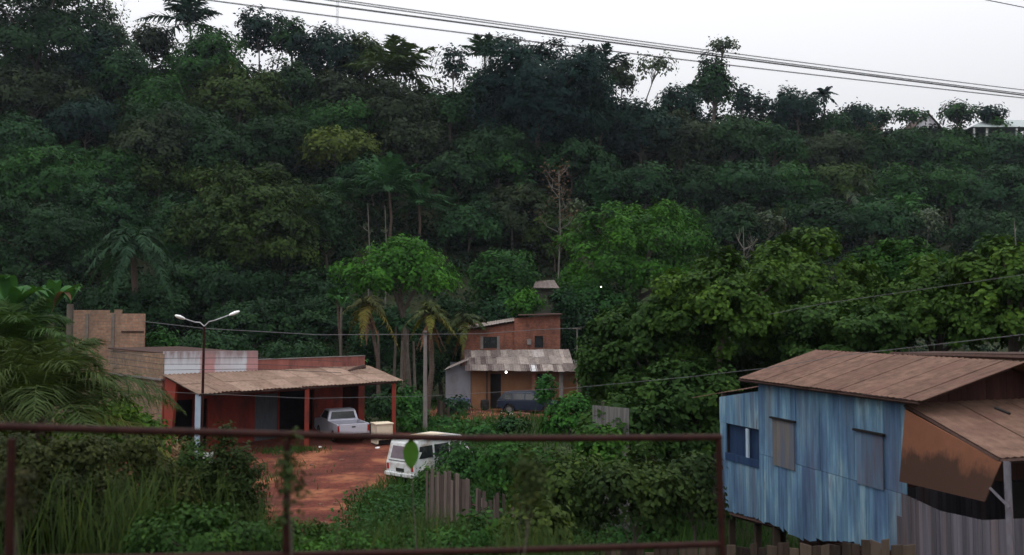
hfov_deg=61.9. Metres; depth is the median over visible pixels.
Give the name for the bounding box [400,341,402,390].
tree stem
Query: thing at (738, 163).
palm tree
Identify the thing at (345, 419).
pickup truck
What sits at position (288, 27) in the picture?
broadleaf tree
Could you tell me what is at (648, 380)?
cable
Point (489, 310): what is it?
broadleaf tree
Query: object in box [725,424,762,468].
window
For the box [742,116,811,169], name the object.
broadleaf tree
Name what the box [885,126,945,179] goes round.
broadleaf tree
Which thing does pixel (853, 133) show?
palm tree
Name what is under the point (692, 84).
palm tree
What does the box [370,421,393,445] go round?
cream cabinet
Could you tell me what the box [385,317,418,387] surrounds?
palm tree
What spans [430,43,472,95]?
broadleaf tree
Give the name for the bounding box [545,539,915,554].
board fence
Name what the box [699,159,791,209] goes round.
broadleaf tree
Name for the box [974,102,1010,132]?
broadleaf tree
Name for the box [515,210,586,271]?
broadleaf tree
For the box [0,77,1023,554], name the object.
ground
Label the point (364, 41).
broadleaf tree
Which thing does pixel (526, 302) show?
broadleaf tree
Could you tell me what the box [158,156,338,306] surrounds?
broadleaf tree
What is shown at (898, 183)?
broadleaf tree
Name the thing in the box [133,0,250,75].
palm tree
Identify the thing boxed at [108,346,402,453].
garage building
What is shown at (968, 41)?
sky
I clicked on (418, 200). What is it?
palm tree
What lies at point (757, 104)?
broadleaf tree
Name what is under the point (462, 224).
broadleaf tree
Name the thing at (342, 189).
palm tree
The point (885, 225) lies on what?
broadleaf tree
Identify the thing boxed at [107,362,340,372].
cable
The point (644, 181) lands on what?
broadleaf tree
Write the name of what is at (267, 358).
cable
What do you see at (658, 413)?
broad leaved tree
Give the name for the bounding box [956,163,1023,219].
broadleaf tree
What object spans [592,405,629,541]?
metal screen
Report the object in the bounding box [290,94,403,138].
broadleaf tree
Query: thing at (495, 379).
door
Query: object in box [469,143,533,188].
broadleaf tree
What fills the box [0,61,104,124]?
broadleaf tree
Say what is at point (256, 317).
broadleaf tree
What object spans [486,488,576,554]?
shrub
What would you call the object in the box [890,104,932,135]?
broadleaf tree
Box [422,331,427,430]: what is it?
utility pole
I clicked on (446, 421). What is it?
shrub
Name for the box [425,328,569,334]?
cable
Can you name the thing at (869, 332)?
broad leaved tree
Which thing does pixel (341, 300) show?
banana plant
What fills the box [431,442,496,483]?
shrub
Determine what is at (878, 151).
broadleaf tree
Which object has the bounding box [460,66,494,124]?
broadleaf tree
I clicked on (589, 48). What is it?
cable
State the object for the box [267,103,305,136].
broadleaf tree
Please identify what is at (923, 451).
blue stilt house
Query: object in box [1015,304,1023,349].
broad leaved tree
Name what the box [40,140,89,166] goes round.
broadleaf tree
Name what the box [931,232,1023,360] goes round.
broad leaved tree
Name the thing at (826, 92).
palm tree
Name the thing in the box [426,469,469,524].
picket fence
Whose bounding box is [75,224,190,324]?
palm tree
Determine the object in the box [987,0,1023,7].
cable
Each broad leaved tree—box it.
[569,387,690,531]
[570,308,653,404]
[573,275,734,468]
[621,353,742,521]
[647,244,802,507]
[687,338,818,390]
[727,223,890,386]
[774,293,932,361]
[843,232,953,294]
[862,253,1020,350]
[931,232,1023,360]
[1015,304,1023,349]
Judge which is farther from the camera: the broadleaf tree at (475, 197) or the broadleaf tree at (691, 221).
the broadleaf tree at (475, 197)
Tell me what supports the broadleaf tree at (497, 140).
on the ground at (360, 465)
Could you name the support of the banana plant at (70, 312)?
on the ground at (360, 465)
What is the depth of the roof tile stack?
45.43 m
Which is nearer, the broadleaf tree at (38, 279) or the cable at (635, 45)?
the cable at (635, 45)
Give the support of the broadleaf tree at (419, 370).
on the ground at (360, 465)
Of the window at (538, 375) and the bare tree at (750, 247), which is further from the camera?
the bare tree at (750, 247)
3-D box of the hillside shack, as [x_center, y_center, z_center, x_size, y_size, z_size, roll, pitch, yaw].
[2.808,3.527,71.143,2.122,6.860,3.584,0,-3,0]
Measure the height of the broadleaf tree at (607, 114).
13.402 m
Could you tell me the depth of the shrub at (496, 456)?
28.21 m
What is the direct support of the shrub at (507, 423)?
on the ground at (360, 465)
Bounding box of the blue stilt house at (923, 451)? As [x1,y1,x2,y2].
[692,350,1023,554]
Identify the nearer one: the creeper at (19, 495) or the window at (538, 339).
the creeper at (19, 495)
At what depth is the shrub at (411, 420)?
45.18 m
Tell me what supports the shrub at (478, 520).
on the ground at (360, 465)
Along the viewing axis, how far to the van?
32.92 m
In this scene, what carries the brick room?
on the ground at (360, 465)
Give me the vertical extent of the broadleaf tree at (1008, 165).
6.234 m
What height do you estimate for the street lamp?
6.742 m
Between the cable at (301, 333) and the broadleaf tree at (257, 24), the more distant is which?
the broadleaf tree at (257, 24)
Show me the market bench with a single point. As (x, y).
(463, 400)
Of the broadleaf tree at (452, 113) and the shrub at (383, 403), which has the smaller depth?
the shrub at (383, 403)
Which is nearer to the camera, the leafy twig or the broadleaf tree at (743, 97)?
the leafy twig
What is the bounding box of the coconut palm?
[0,332,186,545]
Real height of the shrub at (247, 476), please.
4.477 m
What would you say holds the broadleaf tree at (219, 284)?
on the ground at (360, 465)
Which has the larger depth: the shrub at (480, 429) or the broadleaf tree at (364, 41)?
the broadleaf tree at (364, 41)
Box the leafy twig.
[403,441,418,548]
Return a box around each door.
[254,393,277,440]
[490,374,500,407]
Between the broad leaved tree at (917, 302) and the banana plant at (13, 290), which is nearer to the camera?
the banana plant at (13, 290)
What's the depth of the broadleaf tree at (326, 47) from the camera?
120.72 m
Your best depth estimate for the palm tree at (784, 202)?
109.71 m
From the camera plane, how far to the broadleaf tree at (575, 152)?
107.20 m
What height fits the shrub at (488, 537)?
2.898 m
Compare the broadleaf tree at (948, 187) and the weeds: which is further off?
the broadleaf tree at (948, 187)
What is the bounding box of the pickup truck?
[314,407,368,441]
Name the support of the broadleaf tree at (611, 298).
on the ground at (360, 465)
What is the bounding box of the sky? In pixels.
[0,0,1023,133]
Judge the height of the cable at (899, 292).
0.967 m
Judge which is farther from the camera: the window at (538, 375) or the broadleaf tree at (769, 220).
the broadleaf tree at (769, 220)
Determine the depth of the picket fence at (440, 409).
50.47 m
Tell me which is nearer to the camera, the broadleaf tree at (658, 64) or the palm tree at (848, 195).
the palm tree at (848, 195)
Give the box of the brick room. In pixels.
[0,309,145,423]
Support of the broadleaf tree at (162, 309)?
on the ground at (360, 465)
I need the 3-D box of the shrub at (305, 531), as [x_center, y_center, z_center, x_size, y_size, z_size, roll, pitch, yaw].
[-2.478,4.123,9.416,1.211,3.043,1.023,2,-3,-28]
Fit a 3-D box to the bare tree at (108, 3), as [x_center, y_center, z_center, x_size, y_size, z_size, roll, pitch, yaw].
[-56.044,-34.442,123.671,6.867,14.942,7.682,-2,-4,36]
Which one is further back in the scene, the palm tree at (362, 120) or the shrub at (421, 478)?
the palm tree at (362, 120)
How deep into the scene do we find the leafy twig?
6.93 m
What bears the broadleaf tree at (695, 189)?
on the ground at (360, 465)
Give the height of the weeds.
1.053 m
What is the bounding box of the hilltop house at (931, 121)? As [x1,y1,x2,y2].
[903,113,941,130]
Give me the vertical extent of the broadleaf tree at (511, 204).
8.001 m
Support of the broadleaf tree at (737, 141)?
on the ground at (360, 465)
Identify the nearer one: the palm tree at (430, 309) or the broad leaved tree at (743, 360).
the broad leaved tree at (743, 360)
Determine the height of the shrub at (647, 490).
4.055 m
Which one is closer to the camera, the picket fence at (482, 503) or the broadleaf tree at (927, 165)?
the picket fence at (482, 503)
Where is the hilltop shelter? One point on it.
(982, 127)
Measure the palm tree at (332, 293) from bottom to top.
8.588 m
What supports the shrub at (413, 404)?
on the ground at (360, 465)
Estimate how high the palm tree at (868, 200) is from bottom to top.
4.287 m
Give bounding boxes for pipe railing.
[0,422,725,554]
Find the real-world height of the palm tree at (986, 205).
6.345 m
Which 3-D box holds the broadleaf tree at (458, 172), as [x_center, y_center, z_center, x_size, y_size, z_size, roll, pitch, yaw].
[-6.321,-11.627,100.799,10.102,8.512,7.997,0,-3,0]
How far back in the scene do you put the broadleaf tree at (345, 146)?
100.28 m
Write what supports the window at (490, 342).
in the brick house at (524, 359)
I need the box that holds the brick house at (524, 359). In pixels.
[445,313,578,408]
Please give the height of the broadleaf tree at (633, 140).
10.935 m
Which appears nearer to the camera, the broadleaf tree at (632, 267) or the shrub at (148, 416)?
the shrub at (148, 416)
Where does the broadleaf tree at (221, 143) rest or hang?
on the ground at (360, 465)
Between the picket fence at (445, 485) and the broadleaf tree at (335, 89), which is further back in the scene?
the broadleaf tree at (335, 89)
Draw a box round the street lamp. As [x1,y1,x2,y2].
[175,310,239,458]
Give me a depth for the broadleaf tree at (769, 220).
102.11 m
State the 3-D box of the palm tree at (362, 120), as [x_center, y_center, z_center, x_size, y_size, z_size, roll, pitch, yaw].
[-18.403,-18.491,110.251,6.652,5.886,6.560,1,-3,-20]
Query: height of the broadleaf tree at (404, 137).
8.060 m
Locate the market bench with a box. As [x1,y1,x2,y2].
[447,398,470,407]
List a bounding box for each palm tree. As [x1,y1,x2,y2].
[0,295,108,422]
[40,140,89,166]
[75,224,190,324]
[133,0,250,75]
[314,177,384,230]
[325,287,352,350]
[333,151,454,244]
[340,34,449,95]
[340,296,400,406]
[349,114,380,141]
[382,178,454,238]
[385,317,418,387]
[402,300,458,422]
[440,311,488,365]
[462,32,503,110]
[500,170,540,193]
[515,162,547,183]
[583,195,622,230]
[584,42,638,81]
[682,81,708,113]
[712,159,752,173]
[762,196,808,234]
[809,86,838,114]
[827,177,876,209]
[833,129,862,139]
[849,195,886,205]
[886,192,945,236]
[947,162,981,182]
[954,198,1011,226]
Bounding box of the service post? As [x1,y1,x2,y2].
[573,328,581,391]
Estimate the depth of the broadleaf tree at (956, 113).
158.72 m
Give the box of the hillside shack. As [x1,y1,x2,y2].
[533,280,558,316]
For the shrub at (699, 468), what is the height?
3.898 m
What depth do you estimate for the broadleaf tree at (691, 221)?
77.56 m
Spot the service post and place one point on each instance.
(576, 349)
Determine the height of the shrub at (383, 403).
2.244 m
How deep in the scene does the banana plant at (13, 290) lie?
14.89 m
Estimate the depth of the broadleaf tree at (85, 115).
100.89 m
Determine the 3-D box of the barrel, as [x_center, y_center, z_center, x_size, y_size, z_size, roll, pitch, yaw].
[-1.856,8.696,58.238,0.650,0.700,0.650,0,-3,0]
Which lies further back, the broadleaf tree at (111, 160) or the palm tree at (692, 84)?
the palm tree at (692, 84)
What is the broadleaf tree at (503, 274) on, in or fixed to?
on the ground at (360, 465)
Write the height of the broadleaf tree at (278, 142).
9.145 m
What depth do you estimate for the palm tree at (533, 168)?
106.53 m
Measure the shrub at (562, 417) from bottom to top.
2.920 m
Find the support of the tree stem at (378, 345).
on the ground at (360, 465)
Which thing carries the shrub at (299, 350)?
on the ground at (360, 465)
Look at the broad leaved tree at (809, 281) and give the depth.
30.09 m
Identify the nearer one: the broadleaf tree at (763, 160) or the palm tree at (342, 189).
the palm tree at (342, 189)
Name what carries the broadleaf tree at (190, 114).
on the ground at (360, 465)
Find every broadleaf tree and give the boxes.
[0,0,141,83]
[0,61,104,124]
[0,106,58,162]
[0,140,106,213]
[0,193,113,283]
[0,268,83,359]
[39,93,126,155]
[46,25,130,98]
[54,177,159,253]
[72,144,147,199]
[73,269,187,315]
[74,280,194,330]
[80,42,158,118]
[100,107,209,194]
[111,70,188,117]
[116,96,242,149]
[116,148,200,202]
[130,20,180,68]
[139,188,231,268]
[150,253,301,327]
[158,17,253,93]
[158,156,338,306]
[177,114,270,180]
[184,60,289,137]
[198,293,306,353]
[233,4,287,73]
[243,110,318,183]
[253,54,322,111]
[266,15,311,67]
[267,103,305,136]
[269,293,362,353]
[270,261,360,315]
[284,20,363,87]
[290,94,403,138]
[292,125,388,176]
[296,189,361,273]
[300,69,376,113]
[323,233,464,393]
[330,151,410,205]
[337,31,386,83]
[348,298,423,393]
[354,74,446,138]
[379,113,455,172]
[396,339,447,394]
[413,291,476,398]
[416,142,500,205]
[421,89,480,142]
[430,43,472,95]
[433,193,509,258]
[448,120,539,191]
[460,31,620,174]
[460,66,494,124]
[463,247,544,305]
[464,187,489,205]
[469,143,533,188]
[469,179,555,249]
[471,289,534,321]
[504,285,548,317]
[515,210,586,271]
[525,134,623,194]
[546,283,579,345]
[551,197,718,301]
[560,299,600,398]
[564,198,589,222]
[568,337,603,405]
[570,73,641,152]
[571,163,631,204]
[572,278,643,322]
[594,95,686,166]
[607,54,640,100]
[613,160,680,208]
[635,50,679,103]
[643,108,719,172]
[648,203,710,359]
[650,81,706,123]
[661,158,726,212]
[690,50,740,122]
[690,111,769,170]
[695,200,768,256]
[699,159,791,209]
[706,35,740,117]
[730,83,754,117]
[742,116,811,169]
[748,154,770,174]
[749,89,775,118]
[750,203,789,243]
[759,160,832,217]
[762,80,828,133]
[776,195,859,254]
[798,130,869,171]
[804,161,881,203]
[809,106,857,135]
[837,97,881,131]
[840,199,930,243]
[856,120,898,184]
[866,162,938,206]
[870,106,896,135]
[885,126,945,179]
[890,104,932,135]
[913,204,947,247]
[914,164,984,228]
[918,158,945,176]
[925,124,993,171]
[934,97,980,128]
[943,203,1023,255]
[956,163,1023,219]
[965,126,1023,169]
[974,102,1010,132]
[986,112,1012,133]
[1001,163,1023,176]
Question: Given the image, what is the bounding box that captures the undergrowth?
[0,46,1023,398]
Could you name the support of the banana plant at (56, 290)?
on the ground at (360, 465)
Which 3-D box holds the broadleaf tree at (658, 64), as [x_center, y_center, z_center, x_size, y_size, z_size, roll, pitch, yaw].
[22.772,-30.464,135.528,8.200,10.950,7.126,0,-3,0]
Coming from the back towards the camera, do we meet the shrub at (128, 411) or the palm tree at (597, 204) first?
the palm tree at (597, 204)
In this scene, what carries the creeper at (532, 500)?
attached to the pipe railing
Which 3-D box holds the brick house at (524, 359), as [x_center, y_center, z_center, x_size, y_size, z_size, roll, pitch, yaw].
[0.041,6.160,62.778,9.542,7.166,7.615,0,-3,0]
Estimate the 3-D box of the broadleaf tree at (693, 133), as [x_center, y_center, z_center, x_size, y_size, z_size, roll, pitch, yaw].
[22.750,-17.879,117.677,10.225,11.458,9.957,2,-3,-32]
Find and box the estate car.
[496,390,557,413]
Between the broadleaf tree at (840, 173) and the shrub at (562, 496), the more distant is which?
the broadleaf tree at (840, 173)
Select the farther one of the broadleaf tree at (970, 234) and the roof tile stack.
the broadleaf tree at (970, 234)
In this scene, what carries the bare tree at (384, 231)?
on the ground at (360, 465)
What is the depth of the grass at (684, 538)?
29.82 m
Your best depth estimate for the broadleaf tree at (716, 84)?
138.91 m
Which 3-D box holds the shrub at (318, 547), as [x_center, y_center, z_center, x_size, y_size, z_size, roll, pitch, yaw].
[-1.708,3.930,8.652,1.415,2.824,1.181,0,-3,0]
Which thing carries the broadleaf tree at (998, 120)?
on the ground at (360, 465)
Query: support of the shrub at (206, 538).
on the ground at (360, 465)
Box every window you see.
[483,337,496,347]
[535,336,542,347]
[537,374,548,389]
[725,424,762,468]
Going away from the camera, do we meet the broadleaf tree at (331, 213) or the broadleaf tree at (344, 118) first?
the broadleaf tree at (331, 213)
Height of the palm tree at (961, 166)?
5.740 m
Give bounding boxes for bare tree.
[92,0,143,39]
[359,203,372,295]
[381,213,388,308]
[528,158,578,284]
[731,225,760,265]
[1013,221,1020,351]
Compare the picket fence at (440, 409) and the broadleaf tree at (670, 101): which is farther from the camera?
the broadleaf tree at (670, 101)
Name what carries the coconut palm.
on the ground at (360, 465)
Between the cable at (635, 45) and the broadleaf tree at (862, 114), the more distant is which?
the broadleaf tree at (862, 114)
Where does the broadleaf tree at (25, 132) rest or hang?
on the ground at (360, 465)
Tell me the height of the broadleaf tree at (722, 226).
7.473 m
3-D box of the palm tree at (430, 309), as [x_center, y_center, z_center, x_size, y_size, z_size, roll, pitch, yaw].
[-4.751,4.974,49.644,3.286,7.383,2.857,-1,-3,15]
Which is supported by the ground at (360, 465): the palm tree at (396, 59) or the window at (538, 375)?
the palm tree at (396, 59)
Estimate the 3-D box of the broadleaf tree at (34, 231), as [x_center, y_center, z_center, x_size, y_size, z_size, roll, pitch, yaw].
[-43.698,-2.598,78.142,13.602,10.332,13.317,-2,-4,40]
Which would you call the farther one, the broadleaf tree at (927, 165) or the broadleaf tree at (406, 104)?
the broadleaf tree at (927, 165)
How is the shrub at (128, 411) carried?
on the ground at (360, 465)
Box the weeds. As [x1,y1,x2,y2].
[313,481,667,554]
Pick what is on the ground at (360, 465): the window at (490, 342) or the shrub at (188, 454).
the shrub at (188, 454)
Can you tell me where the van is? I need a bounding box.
[384,431,468,479]
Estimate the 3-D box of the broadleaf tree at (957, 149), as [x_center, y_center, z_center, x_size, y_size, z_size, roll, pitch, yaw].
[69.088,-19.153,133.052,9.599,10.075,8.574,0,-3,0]
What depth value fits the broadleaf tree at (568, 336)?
66.57 m
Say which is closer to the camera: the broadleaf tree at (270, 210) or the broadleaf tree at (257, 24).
the broadleaf tree at (270, 210)
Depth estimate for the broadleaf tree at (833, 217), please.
102.80 m
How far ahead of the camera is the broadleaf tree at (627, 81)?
130.06 m
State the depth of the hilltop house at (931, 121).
163.68 m
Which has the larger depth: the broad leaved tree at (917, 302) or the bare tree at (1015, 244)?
the bare tree at (1015, 244)
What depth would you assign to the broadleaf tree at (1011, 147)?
136.61 m
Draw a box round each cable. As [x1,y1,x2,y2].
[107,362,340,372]
[110,351,340,361]
[111,357,337,367]
[144,321,424,334]
[151,334,1023,397]
[206,0,1023,97]
[286,0,1023,95]
[326,0,1023,93]
[341,0,1022,89]
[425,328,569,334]
[768,274,1023,314]
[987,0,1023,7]
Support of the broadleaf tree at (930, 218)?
on the ground at (360, 465)
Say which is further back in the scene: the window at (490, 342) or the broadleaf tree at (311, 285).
the broadleaf tree at (311, 285)
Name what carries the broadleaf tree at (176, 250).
on the ground at (360, 465)
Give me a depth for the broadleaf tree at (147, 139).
94.94 m
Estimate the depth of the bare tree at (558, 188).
92.35 m
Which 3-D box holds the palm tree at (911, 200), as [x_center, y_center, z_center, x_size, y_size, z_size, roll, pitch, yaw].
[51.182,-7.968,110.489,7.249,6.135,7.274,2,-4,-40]
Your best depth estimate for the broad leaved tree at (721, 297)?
27.65 m
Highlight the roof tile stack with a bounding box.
[348,364,365,371]
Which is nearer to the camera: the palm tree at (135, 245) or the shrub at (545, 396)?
the shrub at (545, 396)
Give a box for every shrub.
[0,419,59,447]
[0,431,131,554]
[44,424,206,554]
[48,388,158,461]
[104,496,276,553]
[117,405,182,466]
[145,325,179,346]
[150,436,224,525]
[173,327,262,357]
[188,419,273,534]
[244,515,342,551]
[258,335,343,358]
[291,526,401,550]
[364,362,407,396]
[364,388,403,422]
[378,520,501,554]
[390,409,437,432]
[391,380,433,413]
[408,460,455,497]
[415,412,469,433]
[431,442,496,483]
[434,394,472,415]
[446,506,510,554]
[458,417,503,442]
[467,442,561,495]
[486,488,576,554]
[491,411,533,434]
[504,445,618,539]
[532,371,558,425]
[538,389,593,434]
[567,419,634,537]
[570,442,700,542]
[658,448,734,540]
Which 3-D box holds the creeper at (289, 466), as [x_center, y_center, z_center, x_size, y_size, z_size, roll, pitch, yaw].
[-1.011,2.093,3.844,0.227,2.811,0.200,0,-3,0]
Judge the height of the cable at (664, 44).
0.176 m
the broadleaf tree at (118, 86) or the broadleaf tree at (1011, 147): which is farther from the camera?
the broadleaf tree at (1011, 147)
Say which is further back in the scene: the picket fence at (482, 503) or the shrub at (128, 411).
the picket fence at (482, 503)
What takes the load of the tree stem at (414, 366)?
on the ground at (360, 465)
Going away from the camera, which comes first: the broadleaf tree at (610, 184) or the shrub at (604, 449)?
the shrub at (604, 449)
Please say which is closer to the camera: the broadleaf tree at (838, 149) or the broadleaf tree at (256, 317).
the broadleaf tree at (256, 317)
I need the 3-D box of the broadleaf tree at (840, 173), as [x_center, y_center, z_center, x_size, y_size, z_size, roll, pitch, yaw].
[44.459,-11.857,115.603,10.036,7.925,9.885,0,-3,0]
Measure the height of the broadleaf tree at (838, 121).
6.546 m
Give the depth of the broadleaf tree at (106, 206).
86.25 m
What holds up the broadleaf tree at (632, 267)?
on the ground at (360, 465)
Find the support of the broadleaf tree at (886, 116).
on the ground at (360, 465)
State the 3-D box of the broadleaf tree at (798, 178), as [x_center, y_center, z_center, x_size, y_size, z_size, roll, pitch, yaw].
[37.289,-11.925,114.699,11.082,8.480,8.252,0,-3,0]
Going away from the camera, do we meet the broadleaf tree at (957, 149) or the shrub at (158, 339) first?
the shrub at (158, 339)
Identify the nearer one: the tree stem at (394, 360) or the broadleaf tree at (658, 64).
the tree stem at (394, 360)
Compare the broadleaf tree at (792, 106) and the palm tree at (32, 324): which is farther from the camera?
the broadleaf tree at (792, 106)
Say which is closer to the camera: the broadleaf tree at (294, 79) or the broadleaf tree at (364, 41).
the broadleaf tree at (294, 79)
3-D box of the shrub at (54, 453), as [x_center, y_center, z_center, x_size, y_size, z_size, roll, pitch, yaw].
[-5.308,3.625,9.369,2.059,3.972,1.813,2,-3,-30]
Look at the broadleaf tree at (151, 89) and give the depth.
104.81 m
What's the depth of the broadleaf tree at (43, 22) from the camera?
109.17 m
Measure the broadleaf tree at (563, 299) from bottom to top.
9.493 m
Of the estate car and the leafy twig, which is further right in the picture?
the estate car
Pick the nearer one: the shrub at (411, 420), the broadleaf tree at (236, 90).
the shrub at (411, 420)
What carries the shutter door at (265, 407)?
in the garage building
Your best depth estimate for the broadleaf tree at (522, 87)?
107.94 m
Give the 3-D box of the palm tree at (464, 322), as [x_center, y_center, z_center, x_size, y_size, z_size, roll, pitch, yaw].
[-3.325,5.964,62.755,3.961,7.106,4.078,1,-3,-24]
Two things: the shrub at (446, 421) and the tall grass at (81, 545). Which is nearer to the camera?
the tall grass at (81, 545)
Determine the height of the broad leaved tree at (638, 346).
8.224 m
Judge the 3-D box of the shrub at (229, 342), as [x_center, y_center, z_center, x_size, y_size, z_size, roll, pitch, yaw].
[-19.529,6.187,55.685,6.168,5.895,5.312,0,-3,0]
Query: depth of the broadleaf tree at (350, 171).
98.36 m
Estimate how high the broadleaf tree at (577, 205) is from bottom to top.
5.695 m
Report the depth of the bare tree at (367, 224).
82.29 m
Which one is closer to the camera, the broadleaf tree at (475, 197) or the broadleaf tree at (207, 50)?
the broadleaf tree at (475, 197)
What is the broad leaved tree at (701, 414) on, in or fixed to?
on the ground at (360, 465)
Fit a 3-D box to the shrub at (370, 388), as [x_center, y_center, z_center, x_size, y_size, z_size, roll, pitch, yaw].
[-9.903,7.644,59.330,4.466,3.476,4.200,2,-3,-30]
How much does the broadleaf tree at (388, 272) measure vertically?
12.730 m
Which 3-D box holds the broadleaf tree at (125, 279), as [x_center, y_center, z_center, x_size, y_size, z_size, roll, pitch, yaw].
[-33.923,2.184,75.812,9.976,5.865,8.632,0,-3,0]
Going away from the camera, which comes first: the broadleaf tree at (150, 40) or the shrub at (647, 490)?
the shrub at (647, 490)
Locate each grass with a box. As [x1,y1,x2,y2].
[0,447,616,554]
[118,394,799,554]
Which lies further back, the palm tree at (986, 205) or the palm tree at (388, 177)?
the palm tree at (986, 205)
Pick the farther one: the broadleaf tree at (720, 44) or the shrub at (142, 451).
the broadleaf tree at (720, 44)
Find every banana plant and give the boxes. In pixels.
[0,274,52,553]
[35,279,79,441]
[63,284,83,418]
[329,294,351,355]
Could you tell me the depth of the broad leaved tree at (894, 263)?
35.29 m
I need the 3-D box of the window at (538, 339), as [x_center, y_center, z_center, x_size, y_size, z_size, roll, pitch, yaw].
[1.954,4.699,62.378,0.625,0.856,0.030,0,-3,0]
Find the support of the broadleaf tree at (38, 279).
on the ground at (360, 465)
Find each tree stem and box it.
[377,331,380,391]
[393,326,396,376]
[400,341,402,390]
[412,341,416,393]
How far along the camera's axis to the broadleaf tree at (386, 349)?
64.56 m
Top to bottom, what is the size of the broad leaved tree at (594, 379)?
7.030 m
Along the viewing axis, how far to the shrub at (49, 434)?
12.38 m
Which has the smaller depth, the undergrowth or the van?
the van
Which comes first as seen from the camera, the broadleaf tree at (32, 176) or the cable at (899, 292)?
the cable at (899, 292)
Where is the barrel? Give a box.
[480,399,488,409]
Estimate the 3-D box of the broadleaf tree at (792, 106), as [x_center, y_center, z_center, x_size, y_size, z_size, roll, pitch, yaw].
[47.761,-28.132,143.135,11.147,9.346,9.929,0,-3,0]
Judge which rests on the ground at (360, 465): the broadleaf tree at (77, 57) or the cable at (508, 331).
the broadleaf tree at (77, 57)
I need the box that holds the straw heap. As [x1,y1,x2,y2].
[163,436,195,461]
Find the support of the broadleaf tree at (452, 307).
on the ground at (360, 465)
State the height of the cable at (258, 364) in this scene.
0.441 m
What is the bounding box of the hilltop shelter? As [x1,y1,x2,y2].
[965,120,1023,139]
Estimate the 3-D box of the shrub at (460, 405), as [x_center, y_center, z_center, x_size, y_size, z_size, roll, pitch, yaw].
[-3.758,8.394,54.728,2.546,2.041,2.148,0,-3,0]
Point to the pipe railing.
(10, 494)
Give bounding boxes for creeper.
[0,446,42,554]
[265,426,313,554]
[500,444,557,554]
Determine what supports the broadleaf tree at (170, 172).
on the ground at (360, 465)
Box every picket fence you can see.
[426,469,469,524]
[437,399,449,416]
[469,488,541,542]
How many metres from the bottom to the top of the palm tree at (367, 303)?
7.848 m
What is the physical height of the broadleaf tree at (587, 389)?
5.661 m

